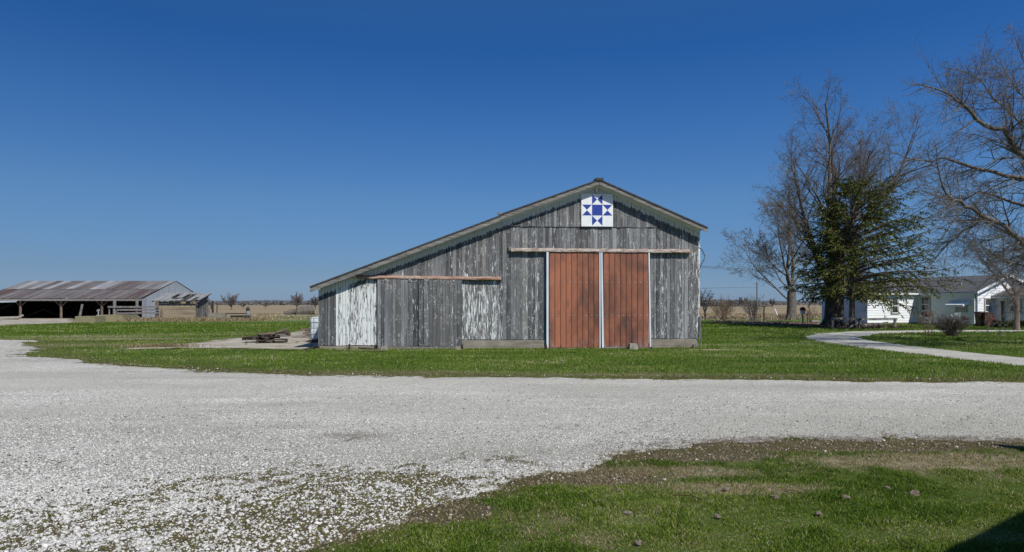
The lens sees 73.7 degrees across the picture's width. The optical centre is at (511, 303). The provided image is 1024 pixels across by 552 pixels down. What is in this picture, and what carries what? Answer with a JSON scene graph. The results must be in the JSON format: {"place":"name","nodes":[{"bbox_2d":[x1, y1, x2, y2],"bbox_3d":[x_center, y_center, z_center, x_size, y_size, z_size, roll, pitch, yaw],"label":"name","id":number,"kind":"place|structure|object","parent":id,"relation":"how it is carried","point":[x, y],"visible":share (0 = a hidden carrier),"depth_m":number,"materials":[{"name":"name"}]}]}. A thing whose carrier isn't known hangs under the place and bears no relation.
{"place":"outdoors","nodes":[
{"label":"outdoors","id":0,"kind":"place"},
{"bbox_2d":[0,339,1023,551],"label":"gravel yard","id":1,"kind":"structure","parent":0,"point":[18,368],"depth_m":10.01,"materials":[{"name":"grey gravel"}]},
{"bbox_2d":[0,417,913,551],"bbox_3d":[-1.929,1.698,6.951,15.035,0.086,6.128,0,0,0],"label":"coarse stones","id":2,"kind":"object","parent":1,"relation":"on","point":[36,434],"visible":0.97,"depth_m":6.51,"materials":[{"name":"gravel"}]},
{"bbox_2d":[0,425,1023,551],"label":"moss tufts","id":3,"kind":"object","parent":1,"relation":"on","point":[49,515],"visible":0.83,"depth_m":5.50,"materials":[{"name":"green plant"}]},
{"bbox_2d":[0,316,1023,551],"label":"lawn","id":4,"kind":"structure","parent":0,"point":[792,443],"depth_m":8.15,"materials":[{"name":"green plant"}]},
{"bbox_2d":[0,318,80,325],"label":"concrete apron","id":5,"kind":"object","parent":4,"relation":"on","point":[29,321],"visible":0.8,"depth_m":63.79,"materials":[{"name":"grey concrete"}]},
{"bbox_2d":[0,314,23,319],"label":"fallen log","id":6,"kind":"object","parent":5,"relation":"on","point":[12,317],"visible":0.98,"depth_m":71.20,"materials":[{"name":"wood"}]},
{"bbox_2d":[79,304,83,315],"bbox_3d":[-38.752,0.924,61.296,0.530,1.790,0.220,0,0,0],"label":"leaning post","id":7,"kind":"object","parent":5,"relation":"on","point":[81,309],"visible":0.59,"depth_m":61.22,"materials":[{"name":"grey wood"}]},
{"bbox_2d":[75,316,105,322],"bbox_3d":[-37.801,1.430,61.244,1.747,0.640,1.600,0,0,0],"label":"concrete trough","id":8,"kind":"object","parent":5,"relation":"on","point":[91,319],"visible":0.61,"depth_m":60.44,"materials":[{"name":"beige concrete"}]},
{"bbox_2d":[96,315,136,321],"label":"concrete trough","id":9,"kind":"object","parent":4,"relation":"on","point":[110,318],"visible":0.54,"depth_m":65.94,"materials":[{"name":"beige concrete"}]},
{"bbox_2d":[108,299,162,317],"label":"board fence","id":10,"kind":"object","parent":4,"relation":"on","point":[136,309],"visible":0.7,"depth_m":69.80,"materials":[{"name":"grey wood"}]},
{"bbox_2d":[151,292,211,317],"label":"ruined shed","id":11,"kind":"structure","parent":4,"relation":"on","point":[185,304],"depth_m":70.58,"materials":[{"name":"grey wood"}]},
{"bbox_2d":[115,316,290,321],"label":"dead weeds","id":12,"kind":"object","parent":4,"relation":"on","point":[192,318],"visible":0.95,"depth_m":65.26,"materials":[{"name":"beige plant"}]},
{"bbox_2d":[209,313,226,317],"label":"concrete wall","id":13,"kind":"structure","parent":4,"relation":"on","point":[219,315],"depth_m":69.00,"materials":[{"name":"grey concrete"}]},
{"bbox_2d":[230,315,251,317],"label":"concrete wall","id":14,"kind":"structure","parent":4,"relation":"on","point":[237,316],"depth_m":69.50,"materials":[{"name":"grey concrete"}]},
{"bbox_2d":[112,331,383,350],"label":"concrete slab","id":15,"kind":"structure","parent":4,"relation":"on","point":[290,344],"depth_m":27.94,"materials":[{"name":"grey concrete"}]},
{"bbox_2d":[98,342,222,347],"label":"grass tufts","id":16,"kind":"object","parent":15,"relation":"on","point":[148,345],"visible":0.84,"depth_m":26.36,"materials":[{"name":"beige plant"}]},
{"bbox_2d":[256,339,287,342],"bbox_3d":[-10.317,1.605,29.373,1.200,0.130,1.020,0,0,-14],"label":"wood pallet","id":17,"kind":"object","parent":15,"relation":"on","point":[274,341],"visible":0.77,"depth_m":29.06,"materials":[{"name":"brown wood"}]},
{"bbox_2d":[242,335,279,339],"bbox_3d":[-10.845,1.465,29.522,1.200,0.130,1.020,-2,1,11],"label":"wood pallet","id":18,"kind":"object","parent":17,"relation":"on","point":[256,337],"visible":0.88,"depth_m":29.15,"materials":[{"name":"brown wood"}]},
{"bbox_2d":[258,331,290,337],"bbox_3d":[-10.301,1.325,29.567,1.200,0.130,1.020,-4,5,-29],"label":"wood pallet","id":19,"kind":"object","parent":18,"relation":"on","point":[285,333],"visible":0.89,"depth_m":29.36,"materials":[{"name":"brown wood"}]},
{"bbox_2d":[308,316,317,342],"bbox_3d":[-8.170,1.095,29.800,1.100,1.150,1.100,0,0,0],"label":"liquid tote","id":20,"kind":"object","parent":15,"relation":"on","point":[313,327],"visible":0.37,"depth_m":29.30,"materials":[{"name":"plastic"}]},
{"bbox_2d":[246,306,250,318],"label":"old pump","id":21,"kind":"object","parent":4,"relation":"on","point":[248,313],"visible":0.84,"depth_m":67.86,"materials":[{"name":"metal"}]},
{"bbox_2d":[310,178,707,350],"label":"weathered barn","id":22,"kind":"structure","parent":4,"relation":"on","point":[550,271],"depth_m":25.43,"materials":[{"name":"wood"}]},
{"bbox_2d":[378,278,417,346],"bbox_3d":[-4.194,0.311,25.062,1.464,2.513,0.100,0,0,-4],"label":"sliding door","id":23,"kind":"structure","parent":22,"relation":"in","point":[397,298],"depth_m":25.04,"materials":[{"name":"grey wood"}]},
{"bbox_2d":[418,278,461,345],"bbox_3d":[-2.647,0.312,25.159,1.583,2.517,0.100,0,0,-4],"label":"sliding door","id":24,"kind":"structure","parent":22,"relation":"in","point":[439,300],"depth_m":25.12,"materials":[{"name":"grey wood"}]},
{"bbox_2d":[546,252,600,347],"bbox_3d":[2.291,-0.157,25.455,2.027,3.634,0.090,0,0,-4],"label":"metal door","id":25,"kind":"structure","parent":22,"relation":"in","point":[573,280],"depth_m":25.45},
{"bbox_2d":[581,194,612,226],"bbox_3d":[3.189,-3.505,25.558,1.197,1.225,0.037,0,0,-4],"label":"barn quilt sign","id":26,"kind":"object","parent":22,"relation":"attached to","point":[596,210],"visible":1,"depth_m":25.54,"materials":[{"name":"blue"}]},
{"bbox_2d":[601,252,650,347],"bbox_3d":[4.271,-0.157,25.577,1.902,3.634,0.085,0,0,-4],"label":"metal door","id":27,"kind":"structure","parent":22,"relation":"in","point":[625,277],"depth_m":25.56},
{"bbox_2d":[308,344,711,350],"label":"grass","id":28,"kind":"structure","parent":4,"relation":"on","point":[583,347],"depth_m":25.16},
{"bbox_2d":[35,355,1023,381],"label":"verge gravel","id":29,"kind":"structure","parent":4,"relation":"on","point":[278,372],"depth_m":15.86,"materials":[{"name":"grey gravel"}]},
{"bbox_2d":[256,313,821,319],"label":"rough grass","id":30,"kind":"structure","parent":4,"relation":"on","point":[298,316],"depth_m":87.82,"materials":[{"name":"brown plant"}]},
{"bbox_2d":[628,343,637,349],"bbox_3d":[4.475,1.600,25.256,0.316,0.259,0.314,0,0,-4],"label":"concrete block","id":31,"kind":"object","parent":4,"relation":"on","point":[632,346],"depth_m":25.12,"materials":[{"name":"concrete"}]},
{"bbox_2d":[634,539,640,544],"bbox_3d":[0.877,1.660,4.757,0.056,0.035,0.054,0,0,0],"label":"dirt clod","id":32,"kind":"object","parent":4,"relation":"on","point":[637,542],"visible":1,"depth_m":4.75,"materials":[{"name":"beige stone"}]},
{"bbox_2d":[297,435,1023,551],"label":"soil crumbs","id":33,"kind":"object","parent":4,"relation":"on","point":[465,499],"visible":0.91,"depth_m":6.78,"materials":[{"name":"brown soil"}]},
{"bbox_2d":[328,439,1023,551],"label":"dry thatch","id":34,"kind":"object","parent":4,"relation":"on","point":[712,483],"visible":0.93,"depth_m":6.79,"materials":[{"name":"brown plant"}]},
{"bbox_2d":[675,494,704,499],"bbox_3d":[1.536,1.657,5.873,0.280,0.024,0.025,0,0,34],"label":"dry twig","id":35,"kind":"object","parent":4,"relation":"on","point":[687,495],"visible":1,"depth_m":5.89,"materials":[{"name":"brown plant"}]},
{"bbox_2d":[706,295,737,319],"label":"bare shrub","id":36,"kind":"object","parent":4,"relation":"on","point":[722,307],"visible":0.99,"depth_m":65.73,"materials":[{"name":"brown plant"}]},
{"bbox_2d":[737,294,767,320],"bbox_3d":[22.573,0.345,63.842,2.800,2.725,2.300,0,0,-44],"label":"bare shrub","id":37,"kind":"object","parent":4,"relation":"on","point":[750,304],"visible":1,"depth_m":63.87,"materials":[{"name":"brown plant"}]},
{"bbox_2d":[759,305,772,320],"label":"clothesline post","id":38,"kind":"object","parent":4,"relation":"on","point":[764,311],"visible":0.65,"depth_m":67.95,"materials":[{"name":"metal"}]},
{"bbox_2d":[770,494,778,498],"bbox_3d":[2.247,1.649,5.831,0.075,0.041,0.049,0,0,-18],"label":"dirt clod","id":39,"kind":"object","parent":4,"relation":"on","point":[774,496],"visible":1,"depth_m":5.82,"materials":[{"name":"brown soil"}]},
{"bbox_2d":[716,161,843,319],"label":"bare tree","id":40,"kind":"object","parent":4,"relation":"on","point":[791,311],"visible":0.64,"depth_m":73.69,"materials":[{"name":"grey plant"}]},
{"bbox_2d":[712,320,868,327],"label":"leaf litter","id":41,"kind":"object","parent":4,"relation":"on","point":[796,324],"visible":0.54,"depth_m":55.55,"materials":[{"name":"brown plant"}]},
{"bbox_2d":[800,307,805,324],"bbox_3d":[21.800,1.020,51.200,0.360,1.560,0.340,0,0,0],"label":"bird feeder","id":42,"kind":"object","parent":4,"relation":"on","point":[802,310],"visible":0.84,"depth_m":51.08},
{"bbox_2d":[804,306,816,320],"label":"dead weeds","id":43,"kind":"object","parent":4,"relation":"on","point":[808,311],"visible":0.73,"depth_m":58.68,"materials":[{"name":"brown plant"}]},
{"bbox_2d":[783,226,886,325],"bbox_3d":[22.660,-1.894,47.808,6.722,7.393,5.814,0,0,9],"label":"evergreen tree","id":44,"kind":"object","parent":4,"relation":"on","point":[841,301],"visible":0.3,"depth_m":47.67,"materials":[{"name":"green plant"}]},
{"bbox_2d":[831,317,897,328],"bbox_3d":[23.460,1.327,45.477,4.339,0.845,0.185,0,0,0],"label":"rail fence","id":45,"kind":"object","parent":4,"relation":"on","point":[860,319],"visible":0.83,"depth_m":45.38,"materials":[{"name":"brown wood"}]},
{"bbox_2d":[751,69,990,325],"bbox_3d":[25.625,-7.835,51.063,17.410,19.469,12.948,0,0,0],"label":"bare tree","id":46,"kind":"object","parent":4,"relation":"on","point":[833,310],"visible":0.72,"depth_m":50.55,"materials":[{"name":"grey plant"}]},
{"bbox_2d":[828,323,915,328],"bbox_3d":[24.210,1.457,45.745,5.827,0.486,2.352,0,0,0],"label":"brush heap","id":47,"kind":"object","parent":4,"relation":"on","point":[883,326],"visible":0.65,"depth_m":45.58,"materials":[{"name":"brown plant"}]},
{"bbox_2d":[778,171,975,328],"bbox_3d":[24.181,-3.563,45.472,10.308,10.730,12.304,0,0,-10],"label":"evergreen tree","id":48,"kind":"object","parent":4,"relation":"on","point":[836,213],"visible":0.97,"depth_m":45.07,"materials":[{"name":"green plant"}]},
{"bbox_2d":[909,490,919,495],"bbox_3d":[3.520,1.653,5.983,0.093,0.053,0.059,0,0,-25],"label":"dirt clod","id":49,"kind":"object","parent":4,"relation":"on","point":[913,492],"visible":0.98,"depth_m":5.96,"materials":[{"name":"beige stone"}]},
{"bbox_2d":[818,274,1023,325],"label":"white house","id":50,"kind":"structure","parent":4,"relation":"on","point":[958,302],"depth_m":54.89,"materials":[{"name":"grey"}]},
{"bbox_2d":[890,298,898,313],"bbox_3d":[31.591,0.165,56.291,0.860,1.330,0.110,0,0,-16],"label":"window","id":51,"kind":"structure","parent":50,"relation":"in","point":[895,299],"depth_m":56.29,"materials":[{"name":"white glass"}]},
{"bbox_2d":[920,297,930,310],"bbox_3d":[34.075,0.040,56.287,0.110,1.180,1.010,0,0,-16],"label":"window","id":52,"kind":"structure","parent":50,"relation":"in","point":[925,303],"depth_m":56.34,"materials":[{"name":"grey glass"}]},
{"bbox_2d":[955,305,967,311],"bbox_3d":[34.958,0.240,53.133,0.110,0.780,1.060,0,0,-16],"label":"window","id":53,"kind":"structure","parent":50,"relation":"in","point":[957,308],"depth_m":53.11,"materials":[{"name":"grey glass"}]},
{"bbox_2d":[984,298,992,312],"bbox_3d":[36.433,0.115,52.244,0.810,1.130,0.110,0,0,-16],"label":"window","id":54,"kind":"structure","parent":50,"relation":"in","point":[986,302],"depth_m":52.24,"materials":[{"name":"white glass"}]},
{"bbox_2d":[1006,298,1021,312],"bbox_3d":[37.412,0.090,50.861,0.110,1.180,1.160,0,0,-16],"label":"window","id":55,"kind":"structure","parent":50,"relation":"in","point":[1008,303],"depth_m":51.06,"materials":[{"name":"grey glass"}]},
{"bbox_2d":[917,311,935,322],"bbox_3d":[32.173,1.141,53.000,1.280,1.123,0.479,0,0,0],"label":"barbecue grill","id":56,"kind":"object","parent":4,"relation":"on","point":[926,313],"visible":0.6,"depth_m":52.85,"materials":[{"name":"metal"}]},
{"bbox_2d":[913,308,940,334],"bbox_3d":[22.414,0.925,36.803,1.416,1.560,1.151,0,0,-21],"label":"bare shrub","id":57,"kind":"object","parent":4,"relation":"on","point":[921,323],"visible":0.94,"depth_m":36.87,"materials":[{"name":"brown plant"}]},
{"bbox_2d":[865,17,1023,346],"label":"spreading bare tree","id":58,"kind":"object","parent":4,"relation":"on","point":[1011,143],"visible":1,"depth_m":26.04,"materials":[{"name":"grey plant"}]},
{"bbox_2d":[931,312,970,335],"bbox_3d":[22.553,1.054,35.154,2.009,1.306,1.671,0,0,-28],"label":"bare shrub","id":59,"kind":"object","parent":4,"relation":"on","point":[948,326],"visible":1,"depth_m":34.97,"materials":[{"name":"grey plant"}]},
{"bbox_2d":[974,312,982,325],"bbox_3d":[34.719,1.145,50.506,0.680,1.110,0.712,0,0,0],"label":"wheeled bin","id":60,"kind":"object","parent":4,"relation":"on","point":[978,316],"visible":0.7,"depth_m":50.41,"materials":[{"name":"brown plastic"}]},
{"bbox_2d":[982,312,992,325],"bbox_3d":[34.865,1.165,50.208,0.640,1.070,0.676,0,0,0],"label":"wheeled bin","id":61,"kind":"object","parent":4,"relation":"on","point":[984,315],"visible":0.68,"depth_m":49.95,"materials":[{"name":"brown plastic"}]},
{"bbox_2d":[958,228,1023,329],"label":"young bare tree","id":62,"kind":"object","parent":4,"relation":"on","point":[1016,325],"visible":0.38,"depth_m":43.39,"materials":[{"name":"brown plant"}]},
{"bbox_2d":[990,319,1023,327],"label":"hedge","id":63,"kind":"object","parent":4,"relation":"on","point":[1009,324],"visible":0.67,"depth_m":47.22,"materials":[{"name":"green plant"}]},
{"bbox_2d":[0,0,1023,301],"label":"sky","id":64,"kind":"structure","parent":0,"point":[262,150],"materials":[{"name":"blue"}]},
{"bbox_2d":[208,305,821,319],"bbox_3d":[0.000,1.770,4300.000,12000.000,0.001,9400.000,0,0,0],"label":"farm field","id":65,"kind":"structure","parent":0,"point":[279,309],"depth_m":209.55,"materials":[{"name":"beige plant"}]},
{"bbox_2d":[0,281,192,318],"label":"open cattle shed","id":66,"kind":"structure","parent":65,"relation":"on","point":[30,299],"depth_m":81.23,"materials":[{"name":"grey metal"}]},
{"bbox_2d":[207,298,213,317],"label":"collapsed frame","id":67,"kind":"object","parent":65,"relation":"on","point":[211,304],"visible":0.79,"depth_m":71.45,"materials":[{"name":"wood"}]},
{"bbox_2d":[221,292,238,309],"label":"distant tree","id":68,"kind":"object","parent":65,"relation":"on","point":[231,301],"visible":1,"depth_m":189.49,"materials":[{"name":"plant"}]},
{"bbox_2d":[208,300,317,304],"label":"woodland","id":69,"kind":"object","parent":65,"relation":"on","point":[275,302],"visible":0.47,"depth_m":902.29,"materials":[{"name":"grey plant"}]},
{"bbox_2d":[283,309,295,314],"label":"felled log","id":70,"kind":"object","parent":65,"relation":"on","point":[290,312],"visible":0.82,"depth_m":100.04,"materials":[{"name":"grey plant"}]},
{"bbox_2d":[291,292,303,306],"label":"distant tree","id":71,"kind":"object","parent":65,"relation":"on","point":[296,299],"visible":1,"depth_m":199.51,"materials":[{"name":"plant"}]},
{"bbox_2d":[295,305,314,314],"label":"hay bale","id":72,"kind":"object","parent":65,"relation":"on","point":[306,310],"visible":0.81,"depth_m":99.99,"materials":[{"name":"grey plant"}]},
{"bbox_2d":[309,295,317,309],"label":"distant tree","id":73,"kind":"object","parent":65,"relation":"on","point":[313,301],"visible":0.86,"depth_m":199.44,"materials":[{"name":"brown plant"}]},
{"bbox_2d":[700,288,713,316],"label":"sapling","id":74,"kind":"object","parent":65,"relation":"on","point":[704,299],"visible":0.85,"depth_m":79.92,"materials":[{"name":"brown plant"}]},
{"bbox_2d":[700,299,760,306],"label":"woodland","id":75,"kind":"object","parent":65,"relation":"on","point":[725,301],"visible":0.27,"depth_m":424.39,"materials":[{"name":"plant"}]},
{"bbox_2d":[756,282,757,312],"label":"utility pole","id":76,"kind":"object","parent":65,"relation":"on","point":[757,293],"visible":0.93,"depth_m":109.90,"materials":[{"name":"grey wood"}]},
{"bbox_2d":[769,298,775,307],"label":"distant tree","id":77,"kind":"object","parent":65,"relation":"on","point":[771,302],"visible":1,"depth_m":299.94,"materials":[{"name":"brown plant"}]},
{"bbox_2d":[760,301,821,304],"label":"woodland","id":78,"kind":"object","parent":65,"relation":"on","point":[785,303],"visible":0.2,"depth_m":902.20,"materials":[{"name":"plant"}]},
{"bbox_2d":[311,436,1023,551],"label":"grass","id":79,"kind":"structure","parent":0,"point":[920,509],"depth_m":5.46,"materials":[{"name":"green plant"}]},
{"bbox_2d":[805,330,1023,365],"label":"driveway","id":80,"kind":"structure","parent":0,"point":[846,338],"depth_m":26.85,"materials":[{"name":"grey gravel"}]},
{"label":"concrete curb","id":81,"kind":"structure","parent":0,"visible":0},
{"bbox_2d":[281,335,305,336],"bbox_3d":[-10.701,1.565,33.045,1.409,0.080,0.160,0,0,-6],"label":"loose plank","id":82,"kind":"object","parent":81,"relation":"on","point":[293,336],"visible":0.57,"depth_m":32.99,"materials":[{"name":"grey wood"}]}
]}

